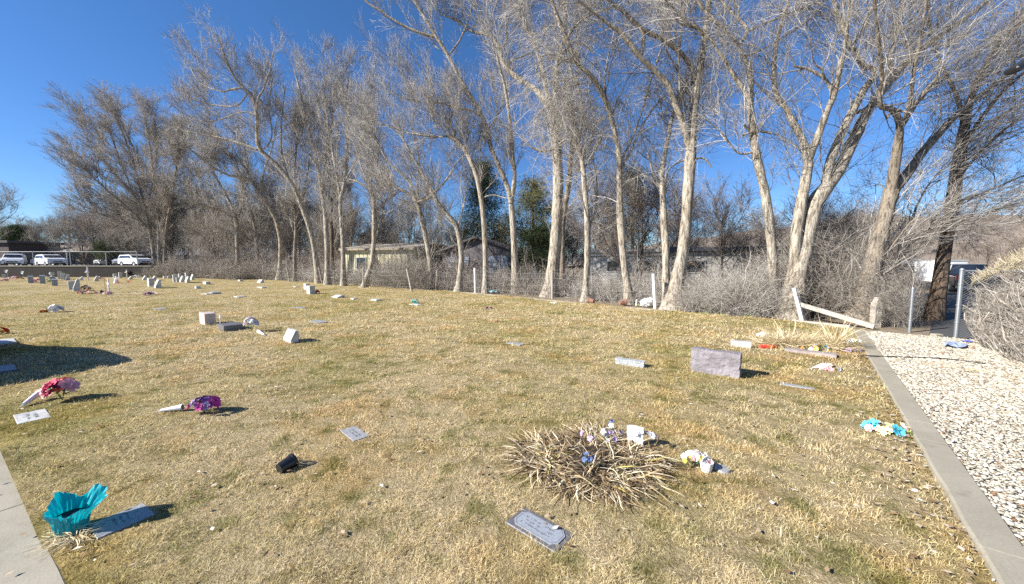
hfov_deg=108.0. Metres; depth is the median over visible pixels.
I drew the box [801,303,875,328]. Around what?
fallen rail
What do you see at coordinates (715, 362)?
headstone
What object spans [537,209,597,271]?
bare tree
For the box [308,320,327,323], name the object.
grave marker
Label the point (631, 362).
headstone
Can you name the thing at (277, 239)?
bare tree
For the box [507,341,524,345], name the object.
grave marker
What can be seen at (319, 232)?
bare tree
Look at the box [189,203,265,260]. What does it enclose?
bare tree
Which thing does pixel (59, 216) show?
bare tree
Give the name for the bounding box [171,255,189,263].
parked car
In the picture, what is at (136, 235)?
bare tree
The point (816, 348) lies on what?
flower bouquet
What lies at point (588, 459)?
flower bouquet
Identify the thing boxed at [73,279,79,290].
headstone
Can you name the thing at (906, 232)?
bare tree
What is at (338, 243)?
bare tree
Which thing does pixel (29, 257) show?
parked car
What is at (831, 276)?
brush
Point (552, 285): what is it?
fence post
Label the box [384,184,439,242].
bare tree
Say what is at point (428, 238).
bare tree
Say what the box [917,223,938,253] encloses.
bare tree
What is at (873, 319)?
wooden post
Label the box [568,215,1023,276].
hillside
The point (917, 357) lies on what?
hose
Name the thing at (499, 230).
bare tree
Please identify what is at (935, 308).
bare tree
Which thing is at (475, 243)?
dark shed
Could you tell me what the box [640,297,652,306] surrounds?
plastic bag
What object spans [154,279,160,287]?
headstone
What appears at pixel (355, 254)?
yellow house
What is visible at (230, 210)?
bare tree
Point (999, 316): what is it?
clipped hedge
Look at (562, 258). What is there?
bare tree
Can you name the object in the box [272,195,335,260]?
bare tree
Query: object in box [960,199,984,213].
bare tree
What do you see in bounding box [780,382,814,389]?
grave marker
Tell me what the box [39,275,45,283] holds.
headstone
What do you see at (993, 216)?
bare tree
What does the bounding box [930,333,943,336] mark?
concrete stub
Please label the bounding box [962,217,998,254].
bare tree
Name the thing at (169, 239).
bare tree
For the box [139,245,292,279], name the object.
brush
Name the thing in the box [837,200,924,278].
bare tree
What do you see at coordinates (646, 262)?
window
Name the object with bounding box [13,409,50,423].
grave marker
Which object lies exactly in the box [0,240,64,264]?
brown hall
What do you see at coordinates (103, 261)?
parked car
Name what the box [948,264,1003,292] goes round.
parked pickup
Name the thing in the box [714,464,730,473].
round stone
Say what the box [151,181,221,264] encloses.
bare tree
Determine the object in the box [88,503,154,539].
grave marker
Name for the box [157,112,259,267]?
bare tree
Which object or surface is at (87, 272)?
grave cross
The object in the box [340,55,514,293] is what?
bare tree
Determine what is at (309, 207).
bare tree
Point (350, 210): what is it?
bare tree
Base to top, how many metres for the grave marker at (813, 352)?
0.105 m
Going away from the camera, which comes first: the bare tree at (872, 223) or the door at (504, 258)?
the bare tree at (872, 223)
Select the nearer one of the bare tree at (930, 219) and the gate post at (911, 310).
the gate post at (911, 310)
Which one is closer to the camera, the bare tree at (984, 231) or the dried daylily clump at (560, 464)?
the dried daylily clump at (560, 464)
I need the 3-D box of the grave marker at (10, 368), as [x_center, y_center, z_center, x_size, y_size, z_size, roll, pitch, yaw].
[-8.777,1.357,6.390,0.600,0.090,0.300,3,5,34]
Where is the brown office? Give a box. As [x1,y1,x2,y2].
[45,245,143,264]
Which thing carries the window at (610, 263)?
in the pale mobile home at (595, 260)
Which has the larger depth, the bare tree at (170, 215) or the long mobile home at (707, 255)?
the bare tree at (170, 215)
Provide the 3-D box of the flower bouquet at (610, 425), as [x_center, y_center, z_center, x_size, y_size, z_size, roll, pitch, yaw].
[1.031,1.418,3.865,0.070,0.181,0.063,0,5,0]
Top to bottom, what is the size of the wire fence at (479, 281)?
1.429 m
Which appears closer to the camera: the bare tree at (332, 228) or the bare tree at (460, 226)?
the bare tree at (332, 228)
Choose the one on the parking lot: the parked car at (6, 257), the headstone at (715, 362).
the parked car at (6, 257)
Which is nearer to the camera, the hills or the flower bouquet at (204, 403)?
the flower bouquet at (204, 403)
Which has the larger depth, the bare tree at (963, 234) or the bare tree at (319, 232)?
the bare tree at (963, 234)
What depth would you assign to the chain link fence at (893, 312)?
10.35 m
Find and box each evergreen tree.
[0,223,49,241]
[86,237,140,265]
[319,221,347,260]
[348,230,392,245]
[444,154,527,250]
[481,174,572,268]
[505,220,573,278]
[606,163,659,248]
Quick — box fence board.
[792,288,804,320]
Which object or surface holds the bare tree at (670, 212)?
on the ground at (924, 330)
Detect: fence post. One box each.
[406,269,412,290]
[474,268,476,292]
[551,271,553,298]
[652,274,656,308]
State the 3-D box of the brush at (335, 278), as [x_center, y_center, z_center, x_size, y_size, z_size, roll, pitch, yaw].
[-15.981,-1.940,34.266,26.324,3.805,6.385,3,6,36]
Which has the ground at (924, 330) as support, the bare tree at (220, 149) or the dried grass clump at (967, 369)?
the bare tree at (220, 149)
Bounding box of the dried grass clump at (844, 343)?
[792,315,879,351]
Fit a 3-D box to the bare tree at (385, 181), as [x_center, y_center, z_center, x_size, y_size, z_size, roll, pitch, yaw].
[-7.576,-7.716,25.148,8.712,15.461,5.959,-2,5,-29]
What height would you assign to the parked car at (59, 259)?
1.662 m
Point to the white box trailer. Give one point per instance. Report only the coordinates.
(930, 270)
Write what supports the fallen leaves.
on the lawn at (236, 565)
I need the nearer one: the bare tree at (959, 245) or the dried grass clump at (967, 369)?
the dried grass clump at (967, 369)
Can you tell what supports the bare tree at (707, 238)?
on the ground at (924, 330)
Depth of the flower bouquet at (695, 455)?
3.28 m
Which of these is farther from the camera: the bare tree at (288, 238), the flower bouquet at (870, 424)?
the bare tree at (288, 238)
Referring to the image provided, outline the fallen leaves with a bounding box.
[0,289,1014,583]
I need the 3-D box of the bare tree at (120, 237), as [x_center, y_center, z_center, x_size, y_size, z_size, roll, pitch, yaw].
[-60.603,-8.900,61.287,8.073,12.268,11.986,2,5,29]
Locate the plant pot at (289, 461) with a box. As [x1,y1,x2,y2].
[275,452,310,473]
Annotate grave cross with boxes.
[85,267,89,279]
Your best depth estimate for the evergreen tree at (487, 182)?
34.77 m
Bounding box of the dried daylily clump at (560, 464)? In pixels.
[492,414,696,516]
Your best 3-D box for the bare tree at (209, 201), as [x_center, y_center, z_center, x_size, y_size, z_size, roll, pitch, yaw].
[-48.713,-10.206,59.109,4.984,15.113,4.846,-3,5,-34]
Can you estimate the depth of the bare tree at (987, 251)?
54.49 m
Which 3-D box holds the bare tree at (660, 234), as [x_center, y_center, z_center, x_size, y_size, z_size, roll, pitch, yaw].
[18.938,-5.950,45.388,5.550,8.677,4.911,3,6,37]
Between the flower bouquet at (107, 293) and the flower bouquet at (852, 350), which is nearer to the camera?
the flower bouquet at (852, 350)
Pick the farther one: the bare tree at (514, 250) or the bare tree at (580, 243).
the bare tree at (580, 243)
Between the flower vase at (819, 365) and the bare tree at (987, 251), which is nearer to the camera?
the flower vase at (819, 365)
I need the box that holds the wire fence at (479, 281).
[198,266,651,303]
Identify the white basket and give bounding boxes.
[700,456,713,472]
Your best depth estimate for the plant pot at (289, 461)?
3.29 m
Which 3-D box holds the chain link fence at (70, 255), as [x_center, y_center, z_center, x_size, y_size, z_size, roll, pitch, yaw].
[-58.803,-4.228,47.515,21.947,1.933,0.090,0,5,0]
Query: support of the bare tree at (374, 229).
on the ground at (924, 330)
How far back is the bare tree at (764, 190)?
12.34 m
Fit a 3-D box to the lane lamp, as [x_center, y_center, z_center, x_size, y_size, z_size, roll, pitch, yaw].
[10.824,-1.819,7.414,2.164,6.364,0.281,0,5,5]
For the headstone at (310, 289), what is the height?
0.520 m
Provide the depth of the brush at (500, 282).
22.77 m
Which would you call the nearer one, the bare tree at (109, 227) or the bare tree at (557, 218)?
the bare tree at (557, 218)
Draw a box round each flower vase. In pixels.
[20,389,40,406]
[158,404,184,411]
[810,363,823,368]
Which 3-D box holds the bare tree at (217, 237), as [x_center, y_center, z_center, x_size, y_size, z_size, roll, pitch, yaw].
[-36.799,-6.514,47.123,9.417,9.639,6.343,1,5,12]
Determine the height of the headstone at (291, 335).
0.270 m
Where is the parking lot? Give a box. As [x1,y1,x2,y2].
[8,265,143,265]
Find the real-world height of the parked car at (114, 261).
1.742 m
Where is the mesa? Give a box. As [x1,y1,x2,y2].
[261,248,581,262]
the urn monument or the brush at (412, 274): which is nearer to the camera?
the brush at (412, 274)
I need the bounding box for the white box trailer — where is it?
[914,260,967,280]
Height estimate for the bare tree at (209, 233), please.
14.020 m
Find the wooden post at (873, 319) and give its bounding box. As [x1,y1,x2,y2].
[869,297,882,327]
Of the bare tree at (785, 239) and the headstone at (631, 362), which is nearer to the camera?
the headstone at (631, 362)
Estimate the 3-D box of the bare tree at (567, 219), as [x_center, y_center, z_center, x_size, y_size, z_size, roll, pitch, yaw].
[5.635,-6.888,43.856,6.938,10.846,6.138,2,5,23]
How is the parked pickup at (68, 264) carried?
on the parking lot
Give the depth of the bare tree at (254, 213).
43.76 m
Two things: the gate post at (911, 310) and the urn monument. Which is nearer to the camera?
the gate post at (911, 310)
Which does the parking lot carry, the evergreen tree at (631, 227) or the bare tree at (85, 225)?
the bare tree at (85, 225)
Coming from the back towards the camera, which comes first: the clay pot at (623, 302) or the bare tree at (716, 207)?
the bare tree at (716, 207)
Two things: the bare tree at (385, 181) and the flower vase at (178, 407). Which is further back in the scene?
the bare tree at (385, 181)
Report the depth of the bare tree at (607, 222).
39.57 m
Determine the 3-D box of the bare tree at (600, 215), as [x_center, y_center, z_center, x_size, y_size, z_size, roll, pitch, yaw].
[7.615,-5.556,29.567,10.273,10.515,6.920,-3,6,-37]
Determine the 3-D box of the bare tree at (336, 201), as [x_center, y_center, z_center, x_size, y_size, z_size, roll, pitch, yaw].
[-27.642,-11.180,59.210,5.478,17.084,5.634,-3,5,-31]
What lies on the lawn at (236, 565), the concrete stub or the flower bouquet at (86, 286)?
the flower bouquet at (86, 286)
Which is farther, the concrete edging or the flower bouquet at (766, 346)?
the concrete edging
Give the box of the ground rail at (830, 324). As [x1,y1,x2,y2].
[793,320,849,327]
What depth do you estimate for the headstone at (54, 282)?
29.57 m
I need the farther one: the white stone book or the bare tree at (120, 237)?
the bare tree at (120, 237)
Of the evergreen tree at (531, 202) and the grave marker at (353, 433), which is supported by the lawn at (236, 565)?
the grave marker at (353, 433)
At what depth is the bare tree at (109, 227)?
60.66 m
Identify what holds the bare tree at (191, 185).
on the ground at (924, 330)
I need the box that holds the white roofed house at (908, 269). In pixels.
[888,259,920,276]
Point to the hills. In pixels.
(174, 253)
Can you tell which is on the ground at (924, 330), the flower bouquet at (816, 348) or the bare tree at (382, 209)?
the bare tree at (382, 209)
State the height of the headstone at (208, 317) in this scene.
0.370 m
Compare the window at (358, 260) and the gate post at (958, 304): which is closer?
the gate post at (958, 304)
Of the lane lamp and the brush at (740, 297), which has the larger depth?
the brush at (740, 297)
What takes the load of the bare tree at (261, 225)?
on the ground at (924, 330)
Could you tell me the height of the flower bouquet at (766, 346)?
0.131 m
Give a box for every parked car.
[0,252,34,265]
[0,253,27,265]
[34,254,67,265]
[99,256,118,265]
[112,254,156,265]
[117,254,153,265]
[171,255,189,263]
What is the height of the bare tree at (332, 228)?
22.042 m
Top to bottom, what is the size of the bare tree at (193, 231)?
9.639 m
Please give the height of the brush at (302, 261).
6.951 m
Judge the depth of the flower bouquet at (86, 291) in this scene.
21.80 m
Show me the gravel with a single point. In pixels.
(917, 378)
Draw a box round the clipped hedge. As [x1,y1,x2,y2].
[962,246,1023,362]
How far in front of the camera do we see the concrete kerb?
2.90 m
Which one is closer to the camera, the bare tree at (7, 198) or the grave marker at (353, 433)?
the grave marker at (353, 433)
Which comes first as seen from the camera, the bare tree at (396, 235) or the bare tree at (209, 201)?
the bare tree at (396, 235)
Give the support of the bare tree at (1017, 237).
on the hillside
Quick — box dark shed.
[436,236,527,284]
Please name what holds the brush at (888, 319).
on the ground at (924, 330)
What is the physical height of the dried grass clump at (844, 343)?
0.806 m
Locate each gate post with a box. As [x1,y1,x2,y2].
[907,287,914,332]
[953,268,964,337]
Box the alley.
[929,280,1007,338]
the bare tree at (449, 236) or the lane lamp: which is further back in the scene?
the bare tree at (449, 236)
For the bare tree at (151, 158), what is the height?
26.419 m
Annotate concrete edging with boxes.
[444,290,852,328]
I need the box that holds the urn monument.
[48,272,55,280]
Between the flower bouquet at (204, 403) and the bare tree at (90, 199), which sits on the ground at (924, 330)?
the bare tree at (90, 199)
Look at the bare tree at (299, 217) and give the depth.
54.67 m
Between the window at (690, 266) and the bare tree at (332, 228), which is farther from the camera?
the bare tree at (332, 228)
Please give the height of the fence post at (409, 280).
1.601 m
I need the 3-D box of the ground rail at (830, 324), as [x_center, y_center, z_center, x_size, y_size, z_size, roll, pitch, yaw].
[9.090,0.941,10.983,0.090,0.090,1.335,-4,6,-39]
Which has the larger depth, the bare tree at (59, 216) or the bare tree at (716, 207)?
the bare tree at (59, 216)
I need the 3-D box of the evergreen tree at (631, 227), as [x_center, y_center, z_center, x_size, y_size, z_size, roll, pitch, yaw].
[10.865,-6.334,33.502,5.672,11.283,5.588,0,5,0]
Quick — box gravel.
[865,330,1023,546]
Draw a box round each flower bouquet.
[0,327,9,332]
[7,276,23,279]
[38,377,80,399]
[46,304,64,311]
[77,290,103,293]
[80,285,91,289]
[101,291,113,294]
[186,395,220,412]
[243,317,259,331]
[580,427,623,444]
[582,452,593,465]
[608,419,613,429]
[674,449,710,468]
[759,344,778,348]
[801,344,829,351]
[819,363,840,371]
[844,347,861,351]
[859,419,912,436]
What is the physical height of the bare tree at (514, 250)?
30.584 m
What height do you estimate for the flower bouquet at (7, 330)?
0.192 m
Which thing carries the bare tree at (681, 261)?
on the ground at (924, 330)
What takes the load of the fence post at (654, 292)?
on the ground at (924, 330)
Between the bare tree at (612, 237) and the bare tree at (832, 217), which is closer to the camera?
the bare tree at (832, 217)
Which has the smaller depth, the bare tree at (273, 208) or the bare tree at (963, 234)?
the bare tree at (273, 208)
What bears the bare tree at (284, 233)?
on the ground at (924, 330)
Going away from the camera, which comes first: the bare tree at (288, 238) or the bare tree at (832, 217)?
the bare tree at (832, 217)
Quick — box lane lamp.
[1003,59,1023,75]
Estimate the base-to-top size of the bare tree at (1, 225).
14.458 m
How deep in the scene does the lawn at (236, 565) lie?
3.79 m
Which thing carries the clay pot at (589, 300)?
on the ground at (924, 330)
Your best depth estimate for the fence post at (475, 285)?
22.96 m
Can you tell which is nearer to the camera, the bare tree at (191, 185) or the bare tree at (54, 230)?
the bare tree at (191, 185)
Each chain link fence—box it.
[0,251,137,266]
[879,289,909,328]
[959,270,1023,338]
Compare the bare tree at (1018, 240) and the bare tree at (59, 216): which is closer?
the bare tree at (1018, 240)
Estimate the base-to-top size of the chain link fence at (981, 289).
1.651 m
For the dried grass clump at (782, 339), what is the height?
0.800 m
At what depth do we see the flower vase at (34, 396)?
4.80 m
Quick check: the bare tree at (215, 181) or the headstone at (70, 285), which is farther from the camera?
the bare tree at (215, 181)
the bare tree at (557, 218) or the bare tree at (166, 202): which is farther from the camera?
the bare tree at (166, 202)
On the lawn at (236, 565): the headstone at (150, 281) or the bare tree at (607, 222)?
the headstone at (150, 281)
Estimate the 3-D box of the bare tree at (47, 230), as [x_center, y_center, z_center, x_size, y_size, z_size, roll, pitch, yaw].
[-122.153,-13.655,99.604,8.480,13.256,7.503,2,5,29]
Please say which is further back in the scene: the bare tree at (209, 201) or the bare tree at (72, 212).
the bare tree at (72, 212)
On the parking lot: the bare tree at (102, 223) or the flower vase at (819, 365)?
the bare tree at (102, 223)
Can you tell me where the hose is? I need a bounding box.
[850,355,985,363]
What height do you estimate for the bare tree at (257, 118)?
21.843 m
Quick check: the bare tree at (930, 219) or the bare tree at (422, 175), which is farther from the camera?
the bare tree at (930, 219)
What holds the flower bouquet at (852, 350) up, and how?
on the lawn at (236, 565)
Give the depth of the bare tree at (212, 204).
49.96 m
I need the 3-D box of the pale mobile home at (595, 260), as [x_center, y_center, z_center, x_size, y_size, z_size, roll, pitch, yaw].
[9.115,-1.730,27.884,6.510,2.773,4.700,2,5,23]
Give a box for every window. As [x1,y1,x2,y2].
[356,257,366,269]
[606,260,619,271]
[636,260,653,272]
[686,260,705,272]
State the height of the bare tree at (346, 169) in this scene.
19.881 m
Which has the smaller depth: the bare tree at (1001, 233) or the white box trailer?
the white box trailer
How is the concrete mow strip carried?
on the ground at (924, 330)
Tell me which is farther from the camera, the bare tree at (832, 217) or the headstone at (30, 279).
the headstone at (30, 279)
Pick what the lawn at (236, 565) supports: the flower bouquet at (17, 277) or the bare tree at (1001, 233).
the flower bouquet at (17, 277)
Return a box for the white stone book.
[627,425,656,447]
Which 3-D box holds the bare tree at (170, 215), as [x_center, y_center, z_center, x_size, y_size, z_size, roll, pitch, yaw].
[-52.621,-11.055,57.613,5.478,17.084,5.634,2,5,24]
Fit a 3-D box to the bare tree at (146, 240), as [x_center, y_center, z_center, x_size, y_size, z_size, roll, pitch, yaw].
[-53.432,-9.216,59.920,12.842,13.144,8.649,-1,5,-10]
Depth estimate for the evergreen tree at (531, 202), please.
32.80 m
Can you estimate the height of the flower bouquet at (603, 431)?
0.199 m
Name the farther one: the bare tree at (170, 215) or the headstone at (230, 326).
the bare tree at (170, 215)
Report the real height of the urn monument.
0.930 m
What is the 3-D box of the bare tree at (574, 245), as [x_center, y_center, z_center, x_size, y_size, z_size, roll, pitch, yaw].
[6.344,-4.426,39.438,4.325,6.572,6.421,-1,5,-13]
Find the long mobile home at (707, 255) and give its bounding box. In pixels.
[669,245,865,287]
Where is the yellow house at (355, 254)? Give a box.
[338,243,446,279]
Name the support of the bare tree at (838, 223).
on the ground at (924, 330)
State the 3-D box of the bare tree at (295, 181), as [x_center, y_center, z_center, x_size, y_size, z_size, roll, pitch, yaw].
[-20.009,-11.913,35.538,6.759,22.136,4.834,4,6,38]
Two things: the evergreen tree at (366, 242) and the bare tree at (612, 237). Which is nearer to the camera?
the bare tree at (612, 237)
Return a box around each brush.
[133,251,261,279]
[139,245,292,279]
[179,221,535,285]
[267,257,448,287]
[338,236,455,290]
[413,255,582,297]
[436,237,924,299]
[559,262,704,306]
[650,246,823,319]
[698,202,932,324]
[807,229,930,320]
[809,247,929,329]
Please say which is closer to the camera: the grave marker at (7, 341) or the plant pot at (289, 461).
the plant pot at (289, 461)
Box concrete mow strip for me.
[0,452,64,583]
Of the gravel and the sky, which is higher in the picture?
the sky
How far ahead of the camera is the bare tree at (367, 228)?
39.53 m
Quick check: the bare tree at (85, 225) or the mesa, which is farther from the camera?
the mesa
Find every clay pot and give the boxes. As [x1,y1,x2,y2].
[587,297,594,302]
[619,299,626,305]
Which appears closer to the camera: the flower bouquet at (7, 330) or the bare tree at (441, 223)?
the flower bouquet at (7, 330)
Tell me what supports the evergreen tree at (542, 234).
on the ground at (924, 330)
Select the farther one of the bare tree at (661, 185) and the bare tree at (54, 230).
the bare tree at (54, 230)
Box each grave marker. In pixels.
[0,338,16,344]
[0,364,16,373]
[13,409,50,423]
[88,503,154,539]
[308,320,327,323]
[340,426,368,441]
[506,507,573,553]
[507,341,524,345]
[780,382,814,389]
[784,347,836,357]
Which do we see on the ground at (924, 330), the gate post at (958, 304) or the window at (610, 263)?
the gate post at (958, 304)
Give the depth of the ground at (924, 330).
12.57 m
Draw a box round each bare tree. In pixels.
[0,180,35,244]
[0,212,46,241]
[12,215,58,241]
[30,79,173,257]
[34,219,65,242]
[37,78,156,265]
[37,218,83,265]
[40,208,86,245]
[42,203,138,264]
[45,206,104,264]
[46,199,114,257]
[85,210,128,253]
[87,205,181,265]
[95,205,156,254]
[112,82,195,265]
[120,204,162,253]
[120,204,195,258]
[130,199,220,256]
[135,108,211,264]
[146,166,185,252]
[150,208,234,265]
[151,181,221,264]
[156,0,322,282]
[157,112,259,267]
[162,80,299,279]
[164,203,236,253]
[174,181,238,257]
[179,176,209,261]
[182,208,264,265]
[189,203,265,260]
[194,182,221,254]
[200,188,248,252]
[224,152,284,264]
[227,181,257,262]
[241,211,319,262]
[245,175,302,252]
[245,201,292,255]
[248,184,272,257]
[259,201,309,257]
[260,189,318,263]
[265,29,344,284]
[270,46,324,281]
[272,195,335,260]
[284,188,337,256]
[289,173,310,259]
[296,48,359,272]
[298,34,385,285]
[298,205,365,260]
[301,207,354,265]
[312,60,417,286]
[324,174,353,232]
[328,49,467,289]
[336,156,367,246]
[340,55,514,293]
[345,207,406,245]
[355,0,533,293]
[359,225,408,244]
[362,152,401,241]
[379,93,496,291]
[380,206,416,242]
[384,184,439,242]
[397,217,448,245]
[407,0,623,297]
[412,230,446,244]
[429,192,453,244]
[438,214,469,245]
[440,213,479,243]
[477,212,527,246]
[489,0,757,304]
[495,0,761,310]
[512,0,644,301]
[520,26,635,293]
[537,188,582,255]
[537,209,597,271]
[565,138,705,282]
[565,158,671,254]
[565,223,584,279]
[567,216,596,274]
[598,203,615,247]
[598,221,643,249]
[601,0,890,314]
[604,24,744,302]
[625,166,717,248]
[647,209,681,248]
[668,167,789,278]
[672,221,729,246]
[692,0,1023,320]
[710,211,763,246]
[733,202,816,245]
[756,183,876,263]
[777,229,790,245]
[786,207,865,243]
[801,0,1023,322]
[828,192,933,269]
[833,0,1023,320]
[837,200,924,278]
[860,209,930,268]
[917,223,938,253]
[919,207,939,229]
[952,232,996,261]
[955,224,971,249]
[958,230,1014,269]
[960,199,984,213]
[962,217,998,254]
[979,220,1023,262]
[982,202,1012,225]
[992,229,1023,276]
[997,223,1023,262]
[999,201,1023,221]
[1005,228,1023,263]
[1014,210,1023,227]
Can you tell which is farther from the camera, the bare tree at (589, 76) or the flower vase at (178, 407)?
the bare tree at (589, 76)
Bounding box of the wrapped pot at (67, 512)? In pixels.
[42,483,107,537]
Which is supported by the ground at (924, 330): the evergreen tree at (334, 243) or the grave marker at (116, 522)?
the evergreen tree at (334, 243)
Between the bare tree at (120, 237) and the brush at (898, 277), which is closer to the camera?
the brush at (898, 277)
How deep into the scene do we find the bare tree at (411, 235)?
43.46 m
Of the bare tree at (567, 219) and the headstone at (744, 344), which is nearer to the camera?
the headstone at (744, 344)
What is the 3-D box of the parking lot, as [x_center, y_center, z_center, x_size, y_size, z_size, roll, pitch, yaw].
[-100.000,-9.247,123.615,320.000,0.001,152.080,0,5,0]
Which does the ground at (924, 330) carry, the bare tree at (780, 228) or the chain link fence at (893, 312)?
the bare tree at (780, 228)
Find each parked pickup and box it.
[30,254,75,265]
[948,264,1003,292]
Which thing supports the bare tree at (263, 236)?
on the ground at (924, 330)
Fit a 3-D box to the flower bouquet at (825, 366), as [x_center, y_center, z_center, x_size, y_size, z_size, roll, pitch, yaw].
[5.323,1.259,6.218,0.257,0.116,0.279,-4,6,-43]
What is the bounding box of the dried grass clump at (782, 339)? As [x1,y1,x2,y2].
[744,313,838,350]
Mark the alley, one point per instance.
(945, 328)
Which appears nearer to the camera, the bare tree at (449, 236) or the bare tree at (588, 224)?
the bare tree at (588, 224)
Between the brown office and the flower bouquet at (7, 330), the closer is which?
the flower bouquet at (7, 330)
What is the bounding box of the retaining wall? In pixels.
[0,266,152,276]
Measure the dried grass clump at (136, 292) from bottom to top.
0.679 m
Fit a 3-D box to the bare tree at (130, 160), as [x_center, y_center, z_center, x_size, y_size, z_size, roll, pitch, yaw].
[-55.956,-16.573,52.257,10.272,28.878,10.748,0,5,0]
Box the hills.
[63,241,269,254]
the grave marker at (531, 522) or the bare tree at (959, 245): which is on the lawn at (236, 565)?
the grave marker at (531, 522)
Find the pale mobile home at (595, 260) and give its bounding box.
[589,249,672,286]
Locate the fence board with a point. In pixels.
(799, 309)
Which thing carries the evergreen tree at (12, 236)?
on the parking lot
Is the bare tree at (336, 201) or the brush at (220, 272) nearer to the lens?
the brush at (220, 272)
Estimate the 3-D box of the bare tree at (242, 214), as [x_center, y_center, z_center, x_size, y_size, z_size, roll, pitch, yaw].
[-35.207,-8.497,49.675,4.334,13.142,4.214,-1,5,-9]
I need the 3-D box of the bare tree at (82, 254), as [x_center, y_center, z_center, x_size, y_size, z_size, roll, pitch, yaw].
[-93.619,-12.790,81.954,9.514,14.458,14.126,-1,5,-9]
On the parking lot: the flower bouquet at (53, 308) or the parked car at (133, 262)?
the parked car at (133, 262)
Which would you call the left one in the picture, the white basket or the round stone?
the white basket
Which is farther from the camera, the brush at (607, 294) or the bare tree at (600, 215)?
the bare tree at (600, 215)
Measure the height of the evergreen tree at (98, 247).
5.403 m
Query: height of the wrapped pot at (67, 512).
0.251 m
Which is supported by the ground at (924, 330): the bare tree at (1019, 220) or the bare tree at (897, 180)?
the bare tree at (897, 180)
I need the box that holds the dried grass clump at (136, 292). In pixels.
[113,283,162,294]
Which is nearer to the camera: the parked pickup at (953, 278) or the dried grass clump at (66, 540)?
the dried grass clump at (66, 540)
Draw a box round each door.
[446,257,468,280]
[488,256,507,277]
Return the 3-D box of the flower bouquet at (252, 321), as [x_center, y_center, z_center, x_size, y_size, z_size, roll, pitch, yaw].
[-6.916,0.852,9.856,0.352,0.398,0.363,3,6,37]
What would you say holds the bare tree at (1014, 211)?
on the hillside
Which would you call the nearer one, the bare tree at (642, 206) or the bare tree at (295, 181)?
the bare tree at (642, 206)
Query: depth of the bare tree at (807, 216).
12.23 m
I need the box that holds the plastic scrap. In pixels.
[943,341,966,347]
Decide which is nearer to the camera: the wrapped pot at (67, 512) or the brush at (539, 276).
the wrapped pot at (67, 512)
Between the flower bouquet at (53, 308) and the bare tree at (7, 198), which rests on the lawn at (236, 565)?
the flower bouquet at (53, 308)
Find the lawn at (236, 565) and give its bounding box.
[0,277,995,583]
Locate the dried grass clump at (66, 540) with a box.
[25,515,107,557]
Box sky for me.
[0,0,1023,253]
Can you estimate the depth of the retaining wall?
47.54 m
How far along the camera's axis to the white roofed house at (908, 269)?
43.92 m
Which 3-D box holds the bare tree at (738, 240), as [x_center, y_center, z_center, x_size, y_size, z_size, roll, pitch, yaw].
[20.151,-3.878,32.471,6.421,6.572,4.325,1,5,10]
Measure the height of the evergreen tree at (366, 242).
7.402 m
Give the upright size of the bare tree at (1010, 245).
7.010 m
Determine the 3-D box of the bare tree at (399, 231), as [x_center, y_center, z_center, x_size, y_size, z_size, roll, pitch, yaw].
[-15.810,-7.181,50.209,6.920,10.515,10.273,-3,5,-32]
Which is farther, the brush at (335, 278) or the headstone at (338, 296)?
the brush at (335, 278)
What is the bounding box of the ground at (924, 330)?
[427,263,1017,338]
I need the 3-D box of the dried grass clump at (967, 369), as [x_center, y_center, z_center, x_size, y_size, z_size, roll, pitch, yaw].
[7.732,1.275,5.982,0.812,0.151,1.952,-3,6,-36]
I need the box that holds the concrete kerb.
[853,329,1023,583]
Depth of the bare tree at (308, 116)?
31.27 m
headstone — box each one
[28,276,33,282]
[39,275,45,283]
[51,279,57,285]
[68,281,74,289]
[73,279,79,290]
[147,278,153,286]
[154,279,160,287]
[199,311,215,324]
[217,322,243,330]
[283,328,298,342]
[306,285,314,293]
[332,294,344,297]
[615,357,644,367]
[690,347,741,378]
[731,340,750,347]
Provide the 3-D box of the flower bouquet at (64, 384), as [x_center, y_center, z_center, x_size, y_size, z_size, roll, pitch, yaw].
[-5.951,1.272,4.897,0.409,0.312,0.374,0,5,0]
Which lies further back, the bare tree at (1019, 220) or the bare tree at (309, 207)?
the bare tree at (1019, 220)
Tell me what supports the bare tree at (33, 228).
on the parking lot

